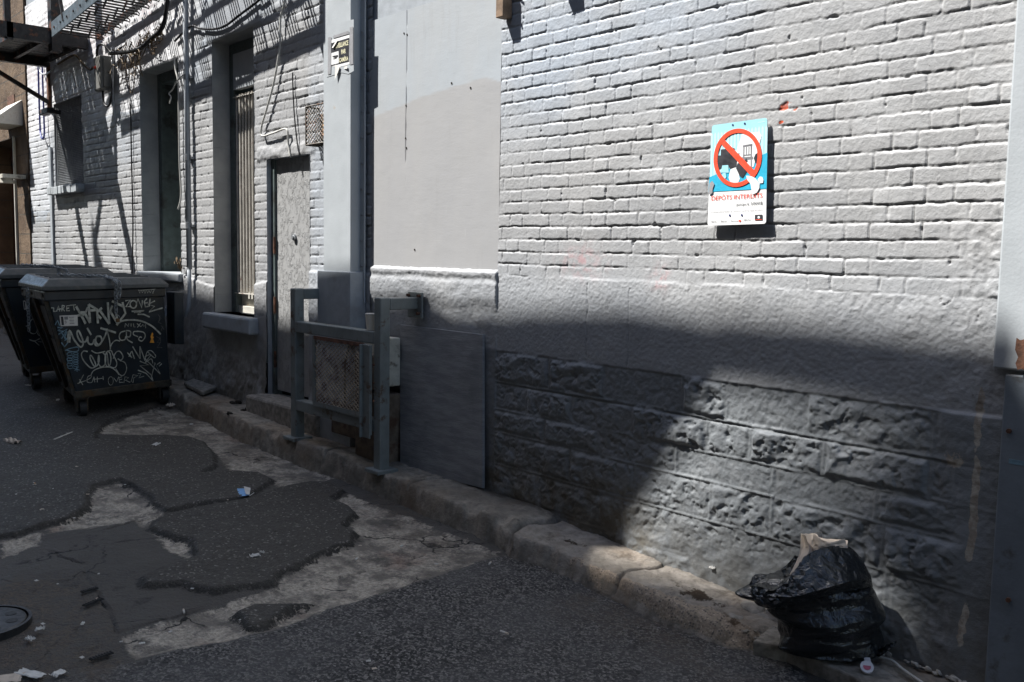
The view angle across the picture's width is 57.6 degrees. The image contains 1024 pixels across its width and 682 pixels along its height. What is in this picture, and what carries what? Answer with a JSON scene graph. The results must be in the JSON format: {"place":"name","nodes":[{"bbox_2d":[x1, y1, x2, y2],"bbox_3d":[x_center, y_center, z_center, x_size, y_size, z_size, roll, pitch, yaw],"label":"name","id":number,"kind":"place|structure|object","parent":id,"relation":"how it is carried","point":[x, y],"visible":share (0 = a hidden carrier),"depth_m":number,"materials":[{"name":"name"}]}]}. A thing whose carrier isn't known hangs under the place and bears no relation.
{"place":"outdoors","nodes":[
{"label":"outdoors","id":0,"kind":"place"},
{"bbox_2d":[265,363,308,399],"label":"ground","id":1,"kind":"structure","parent":0,"point":[283,392],"depth_m":9.96,"materials":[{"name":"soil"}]},
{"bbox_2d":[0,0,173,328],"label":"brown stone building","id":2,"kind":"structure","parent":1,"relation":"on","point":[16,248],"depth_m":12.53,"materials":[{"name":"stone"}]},
{"bbox_2d":[10,147,15,264],"bbox_3d":[-6.994,-1.809,13.471,0.030,2.050,1.580,-4,7,-41],"label":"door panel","id":3,"kind":"structure","parent":2,"relation":"in","point":[11,149],"depth_m":13.99,"materials":[{"name":"brown wood"}]},
{"bbox_2d":[25,0,1023,681],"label":"grey brick building","id":4,"kind":"structure","parent":1,"relation":"on","point":[833,348],"depth_m":4.45,"materials":[{"name":"brick"}]},
{"bbox_2d":[37,67,44,139],"bbox_3d":[-5.812,-3.070,11.488,0.043,1.167,0.236,-4,7,-41],"label":"blue cable","id":5,"kind":"object","parent":4,"relation":"hanging from","point":[43,137],"visible":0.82,"depth_m":11.53,"materials":[{"name":"blue plastic"}]},
{"bbox_2d":[39,64,55,74],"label":"wall cable","id":6,"kind":"object","parent":4,"relation":"attached to","point":[51,70],"depth_m":11.19,"materials":[{"name":"white plastic"}]},
{"bbox_2d":[39,107,60,115],"bbox_3d":[-5.482,-2.720,11.076,0.175,0.065,0.340,-4,7,-41],"label":"floodlight","id":7,"kind":"object","parent":4,"relation":"attached to","point":[46,111],"visible":1,"depth_m":11.01,"materials":[{"name":"black metal"}]},
{"bbox_2d":[48,147,55,263],"bbox_3d":[-5.672,-1.251,11.512,0.025,2.250,0.080,-4,7,-41],"label":"cover strip","id":8,"kind":"object","parent":4,"relation":"attached to","point":[50,158],"visible":0.64,"depth_m":11.46,"materials":[{"name":"grey paint"}]},
{"bbox_2d":[47,95,84,195],"bbox_3d":[-5.154,-2.282,10.968,0.320,1.104,1.130,-4,7,-41],"label":"window","id":9,"kind":"structure","parent":4,"relation":"in","point":[68,140],"depth_m":11.02,"materials":[{"name":"paint"}]},
{"bbox_2d":[57,54,93,70],"bbox_3d":[-4.923,-3.104,10.495,0.024,0.263,1.242,-4,7,-41],"label":"wall cable","id":10,"kind":"object","parent":4,"relation":"attached to","point":[79,59],"depth_m":10.40,"materials":[{"name":"black rubber"}]},
{"bbox_2d":[0,0,159,106],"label":"fire escape","id":11,"kind":"object","parent":4,"relation":"attached to","point":[30,45],"visible":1,"depth_m":9.79,"materials":[{"name":"black metal"}]},
{"bbox_2d":[94,55,110,92],"bbox_3d":[-4.244,-2.772,9.673,0.163,0.354,0.216,-4,7,-41],"label":"electrical box","id":12,"kind":"object","parent":4,"relation":"attached to","point":[102,75],"visible":0.98,"depth_m":9.60,"materials":[{"name":"grey metal"}]},
{"bbox_2d":[102,60,112,107],"bbox_3d":[-4.181,-2.651,9.626,0.183,0.476,0.036,4,6,30],"label":"wall cable","id":13,"kind":"object","parent":12,"relation":"attached to","point":[109,103],"depth_m":9.60,"materials":[{"name":"grey plastic"}]},
{"bbox_2d":[96,43,121,56],"bbox_3d":[-4.123,-2.999,9.552,0.519,0.134,0.057,5,7,38],"label":"wall cable","id":14,"kind":"object","parent":4,"relation":"attached to","point":[105,46],"depth_m":9.60,"materials":[{"name":"grey plastic"}]},
{"bbox_2d":[111,47,116,123],"bbox_3d":[-4.101,-2.628,9.590,0.034,0.784,0.082,-4,7,-41],"label":"wall cable","id":15,"kind":"object","parent":4,"relation":"attached to","point":[113,103],"depth_m":9.59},
{"bbox_2d":[130,101,133,273],"bbox_3d":[-3.840,-1.498,9.402,0.034,1.800,0.024,-4,7,-41],"label":"wall cable","id":16,"kind":"object","parent":4,"relation":"attached to","point":[131,187],"depth_m":9.40,"materials":[{"name":"grey plastic"}]},
{"bbox_2d":[108,0,169,54],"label":"cable bundle","id":17,"kind":"object","parent":4,"relation":"attached to","point":[155,34],"visible":0.99,"depth_m":8.69,"materials":[{"name":"black rubber"}]},
{"bbox_2d":[108,22,162,92],"bbox_3d":[-3.657,-2.703,9.031,0.128,0.561,1.362,-4,7,-41],"label":"dead vine","id":18,"kind":"object","parent":17,"relation":"hanging from","point":[138,53],"visible":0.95,"depth_m":9.04,"materials":[{"name":"brown plant"}]},
{"bbox_2d":[137,58,183,281],"bbox_3d":[-3.218,-1.599,9.011,0.475,2.025,1.060,-4,7,-41],"label":"window","id":19,"kind":"structure","parent":4,"relation":"in","point":[161,225],"depth_m":9.32,"materials":[{"name":"glass"}]},
{"bbox_2d":[168,75,182,103],"bbox_3d":[-3.022,-2.267,8.389,0.012,0.224,0.348,-4,7,-41],"label":"cable tail","id":20,"kind":"object","parent":4,"relation":"hanging from","point":[173,88],"visible":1,"depth_m":8.44},
{"bbox_2d":[173,54,181,209],"bbox_3d":[-3.045,-1.894,8.459,0.037,1.399,0.131,-4,7,-41],"label":"wall cable","id":21,"kind":"object","parent":4,"relation":"attached to","point":[178,133],"depth_m":8.44,"materials":[{"name":"grey plastic"}]},
{"bbox_2d":[174,257,182,271],"bbox_3d":[-3.049,-0.701,8.523,0.061,0.146,0.154,-4,7,-41],"label":"withered sprig","id":22,"kind":"object","parent":4,"relation":"attached to","point":[179,267],"visible":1,"depth_m":8.54,"materials":[{"name":"brown plant"}]},
{"bbox_2d":[183,0,194,317],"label":"conduit","id":23,"kind":"object","parent":4,"relation":"attached to","point":[187,77],"visible":0.99,"depth_m":8.26,"materials":[{"name":"grey metal"}]},
{"bbox_2d":[174,0,260,41],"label":"wall cable","id":24,"kind":"object","parent":4,"relation":"attached to","point":[228,23],"depth_m":7.63,"materials":[{"name":"black rubber"}]},
{"bbox_2d":[202,27,272,334],"bbox_3d":[-2.228,-1.297,7.789,0.400,2.425,0.900,-4,7,-41],"label":"window","id":25,"kind":"structure","parent":4,"relation":"in","point":[232,104],"depth_m":8.00,"materials":[{"name":"paint"}]},
{"bbox_2d":[260,0,290,156],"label":"wall cable","id":26,"kind":"object","parent":4,"relation":"attached to","point":[272,88],"depth_m":7.00,"materials":[{"name":"white plastic"}]},
{"bbox_2d":[246,153,319,436],"bbox_3d":[-1.632,-0.364,6.978,0.270,2.030,1.110,-4,7,-41],"label":"door","id":27,"kind":"structure","parent":4,"relation":"in","point":[288,178],"depth_m":7.21,"materials":[{"name":"grey paint"}]},
{"bbox_2d":[292,72,299,154],"bbox_3d":[-1.589,-1.672,6.856,0.010,0.612,0.109,-4,7,-41],"label":"wall cable","id":28,"kind":"object","parent":4,"relation":"attached to","point":[294,114],"depth_m":6.87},
{"bbox_2d":[305,102,323,146],"bbox_3d":[-1.306,-1.508,6.496,0.113,0.276,0.351,-4,7,-41],"label":"caged air vent","id":29,"kind":"object","parent":4,"relation":"attached to","point":[309,138],"visible":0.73,"depth_m":6.53,"materials":[{"name":"metal"}]},
{"bbox_2d":[327,19,353,77],"bbox_3d":[-1.147,-1.929,6.180,0.013,0.372,0.342,-4,7,-41],"label":"surveillance notice","id":30,"kind":"object","parent":4,"relation":"attached to","point":[340,47],"visible":1,"depth_m":6.17,"materials":[{"name":"paint"}]},
{"bbox_2d":[331,337,399,462],"bbox_3d":[-1.004,0.402,6.177,0.185,0.896,0.700,-4,7,-41],"label":"gas meter","id":31,"kind":"object","parent":4,"relation":"attached to","point":[364,447],"visible":0.23,"depth_m":5.96,"materials":[{"name":"paint"}]},
{"bbox_2d":[496,0,511,19],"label":"wooden block","id":32,"kind":"structure","parent":4,"relation":"attached to","point":[503,9],"depth_m":5.04,"materials":[{"name":"brown wood"}]},
{"bbox_2d":[708,118,767,225],"bbox_3d":[0.975,-0.723,4.018,0.019,0.446,0.307,-4,7,-41],"label":"no dumping sign","id":33,"kind":"object","parent":4,"relation":"attached to","point":[737,193],"visible":1,"depth_m":4.01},
{"bbox_2d":[0,328,830,681],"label":"alley road","id":34,"kind":"structure","parent":0,"point":[306,596],"depth_m":4.26,"materials":[{"name":"grey asphalt"}]},
{"bbox_2d":[3,437,21,443],"bbox_3d":[-3.530,0.702,6.588,0.157,0.029,0.065,4,6,33],"label":"paper scrap","id":35,"kind":"object","parent":34,"relation":"on","point":[11,440],"visible":1,"depth_m":6.58,"materials":[{"name":"paper"}]},
{"bbox_2d":[0,672,24,681],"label":"paper scrap","id":36,"kind":"object","parent":34,"relation":"on","point":[14,677],"visible":1,"depth_m":3.26,"materials":[{"name":"white paper"}]},
{"bbox_2d":[0,605,31,640],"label":"manhole cover","id":37,"kind":"object","parent":34,"relation":"on","point":[14,620],"visible":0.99,"depth_m":3.71,"materials":[{"name":"metal"}]},
{"bbox_2d":[24,635,34,640],"bbox_3d":[-1.841,1.135,3.558,0.038,0.012,0.029,3,6,19],"label":"paper scrap","id":38,"kind":"object","parent":34,"relation":"on","point":[29,638],"visible":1,"depth_m":3.56,"materials":[{"name":"white paper"}]},
{"bbox_2d":[14,667,45,677],"bbox_3d":[-1.703,1.174,3.296,0.114,0.007,0.047,3,6,18],"label":"paper scrap","id":39,"kind":"object","parent":34,"relation":"on","point":[33,673],"visible":1,"depth_m":3.29,"materials":[{"name":"white paper"}]},
{"bbox_2d":[34,625,44,630],"bbox_3d":[-1.847,1.124,3.646,0.039,0.012,0.029,-4,7,-41],"label":"paper scrap","id":40,"kind":"object","parent":34,"relation":"on","point":[39,628],"visible":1,"depth_m":3.65,"materials":[{"name":"white paper"}]},
{"bbox_2d":[0,264,112,389],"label":"dumpster","id":41,"kind":"object","parent":34,"relation":"on","point":[30,352],"visible":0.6,"depth_m":8.48,"materials":[{"name":"metal"}]},
{"bbox_2d":[20,263,68,272],"bbox_3d":[-4.386,-0.611,8.743,0.607,0.225,0.036,3,6,21],"label":"chain","id":42,"kind":"object","parent":41,"relation":"on","point":[44,265],"visible":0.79,"depth_m":8.72,"materials":[{"name":"metal"}]},
{"bbox_2d":[49,669,67,677],"bbox_3d":[-1.604,1.175,3.298,0.040,0.012,0.058,4,6,33],"label":"paper scrap","id":43,"kind":"object","parent":34,"relation":"on","point":[55,674],"visible":1,"depth_m":3.30,"materials":[{"name":"white paper"}]},
{"bbox_2d":[80,586,98,592],"bbox_3d":[-1.835,1.079,4.047,0.022,0.007,0.072,5,7,39],"label":"rubber strip","id":44,"kind":"object","parent":34,"relation":"on","point":[89,589],"visible":1,"depth_m":4.04,"materials":[{"name":"black rubber"}]},
{"bbox_2d":[82,597,103,606],"bbox_3d":[-1.762,1.097,3.921,0.022,0.008,0.093,4,6,26],"label":"rubber strip","id":45,"kind":"object","parent":34,"relation":"on","point":[93,601],"visible":1,"depth_m":3.92,"materials":[{"name":"black rubber"}]},
{"bbox_2d":[18,273,183,415],"bbox_3d":[-3.604,-0.006,7.981,0.988,1.134,1.488,4,6,30],"label":"dumpster","id":46,"kind":"object","parent":34,"relation":"on","point":[92,347],"visible":1,"depth_m":7.67,"materials":[{"name":"metal"}]},
{"bbox_2d":[26,287,30,331],"bbox_3d":[-3.763,-0.243,7.250,0.030,0.353,0.026,0,5,-13],"label":"chain","id":47,"kind":"object","parent":46,"relation":"hanging from","point":[28,308],"visible":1,"depth_m":7.25,"materials":[{"name":"metal"}]},
{"bbox_2d":[57,273,117,313],"bbox_3d":[-3.454,-0.389,7.620,0.529,0.326,0.090,2,5,6],"label":"chain","id":48,"kind":"object","parent":46,"relation":"on","point":[103,276],"visible":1,"depth_m":7.58,"materials":[{"name":"metal"}]},
{"bbox_2d":[104,274,121,299],"bbox_3d":[-3.266,-0.442,7.617,0.187,0.202,0.033,3,6,21],"label":"chain","id":49,"kind":"object","parent":46,"relation":"hanging from","point":[117,280],"visible":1,"depth_m":7.59,"materials":[{"name":"metal"}]},
{"bbox_2d":[89,650,113,660],"bbox_3d":[-1.519,1.163,3.447,0.022,0.007,0.085,5,7,39],"label":"rubber strip","id":50,"kind":"object","parent":34,"relation":"on","point":[101,655],"visible":1,"depth_m":3.44,"materials":[{"name":"black rubber"}]},
{"bbox_2d":[237,486,252,495],"bbox_3d":[-1.589,0.898,5.577,0.099,0.029,0.190,-1,6,-19],"label":"face mask","id":51,"kind":"object","parent":34,"relation":"on","point":[244,491],"visible":1,"depth_m":5.55,"materials":[{"name":"fabric"}]},
{"bbox_2d":[249,553,260,557],"bbox_3d":[-1.251,1.042,4.538,0.055,0.012,0.039,-2,6,-27],"label":"paper scrap","id":52,"kind":"object","parent":34,"relation":"on","point":[252,555],"visible":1,"depth_m":4.53,"materials":[{"name":"white paper"}]},
{"bbox_2d":[2,325,953,681],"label":"kerb","id":53,"kind":"structure","parent":34,"relation":"on","point":[668,597],"depth_m":4.81,"materials":[{"name":"concrete"}]},
{"bbox_2d":[184,379,215,394],"bbox_3d":[-2.751,0.393,8.233,0.206,0.067,0.752,-3,6,-34],"label":"slab fragment","id":54,"kind":"object","parent":53,"relation":"on","point":[200,387],"visible":0.77,"depth_m":8.10,"materials":[{"name":"concrete"}]},
{"bbox_2d":[229,400,241,403],"bbox_3d":[-2.274,0.511,7.671,0.122,0.052,0.083,4,6,25],"label":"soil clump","id":55,"kind":"object","parent":53,"relation":"on","point":[236,402],"visible":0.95,"depth_m":7.64,"materials":[{"name":"black soil"}]},
{"bbox_2d":[283,288,422,475],"bbox_3d":[-1.083,0.215,6.146,0.345,1.115,1.200,-4,7,-41],"label":"meter guard frame","id":56,"kind":"object","parent":53,"relation":"on","point":[365,421],"visible":0.94,"depth_m":5.86,"materials":[{"name":"grey metal"}]},
{"bbox_2d":[365,313,373,329],"bbox_3d":[-0.870,-0.119,5.756,0.077,0.104,0.077,-4,7,-41],"label":"paper cup","id":57,"kind":"object","parent":56,"relation":"on","point":[369,321],"visible":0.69,"depth_m":5.73,"materials":[{"name":"white paper"}]},
{"bbox_2d":[400,325,484,487],"bbox_3d":[-0.450,0.380,5.676,0.073,0.901,0.871,-4,7,-41],"label":"plywood sheet","id":58,"kind":"object","parent":53,"relation":"on","point":[442,402],"visible":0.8,"depth_m":5.63,"materials":[{"name":"grey wood"}]},
{"bbox_2d":[878,656,922,681],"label":"white cable","id":59,"kind":"object","parent":53,"relation":"on","point":[899,666],"visible":0.97,"depth_m":3.46,"materials":[{"name":"white plastic"}]},
{"bbox_2d":[911,661,917,666],"bbox_3d":[1.529,1.227,3.539,0.024,0.022,0.033,-1,6,-20],"label":"gravel pebble","id":60,"kind":"object","parent":53,"relation":"on","point":[913,663],"visible":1,"depth_m":3.53,"materials":[{"name":"grey stone"}]},
{"bbox_2d":[932,669,941,675],"bbox_3d":[1.585,1.236,3.474,0.035,0.023,0.030,2,5,8],"label":"gravel pebble","id":61,"kind":"object","parent":53,"relation":"on","point":[936,672],"visible":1,"depth_m":3.47,"materials":[{"name":"grey stone"}]},
{"bbox_2d":[729,613,743,618],"bbox_3d":[0.936,1.171,3.901,0.075,0.055,0.094,-4,7,-41],"label":"rubble stone","id":62,"kind":"object","parent":34,"relation":"on","point":[732,615],"visible":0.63,"depth_m":3.89,"materials":[{"name":"grey stone"}]},
{"bbox_2d":[740,601,764,613],"bbox_3d":[1.037,1.156,4.002,0.109,0.071,0.136,-4,7,-41],"label":"rubble stone","id":63,"kind":"object","parent":34,"relation":"on","point":[751,607],"visible":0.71,"depth_m":3.97,"materials":[{"name":"grey stone"}]},
{"bbox_2d":[757,609,777,621],"bbox_3d":[1.088,1.162,3.936,0.116,0.062,0.088,4,6,27],"label":"rubble stone","id":64,"kind":"object","parent":34,"relation":"on","point":[766,614],"visible":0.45,"depth_m":3.91,"materials":[{"name":"grey stone"}]},
{"bbox_2d":[753,626,906,681],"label":"slab fragment","id":65,"kind":"object","parent":34,"relation":"on","point":[766,645],"visible":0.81,"depth_m":3.54,"materials":[{"name":"concrete"}]},
{"bbox_2d":[735,546,896,661],"bbox_3d":[1.157,0.986,3.576,0.566,0.428,0.318,0,5,-13],"label":"rubbish bag","id":66,"kind":"object","parent":65,"relation":"on","point":[824,603],"visible":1,"depth_m":3.49,"materials":[{"name":"black plastic"}]},
{"bbox_2d":[790,531,847,573],"bbox_3d":[1.169,0.814,3.581,0.236,0.161,0.110,0,5,-7],"label":"paper bag","id":67,"kind":"object","parent":66,"relation":"in","point":[810,543],"visible":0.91,"depth_m":3.56,"materials":[{"name":"beige paper"}]},
{"bbox_2d":[860,657,873,673],"bbox_3d":[1.317,1.208,3.470,0.048,0.040,0.075,2,5,6],"label":"bottle cap","id":68,"kind":"object","parent":65,"relation":"on","point":[866,666],"visible":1,"depth_m":3.45,"materials":[{"name":"white plastic"}]}
]}

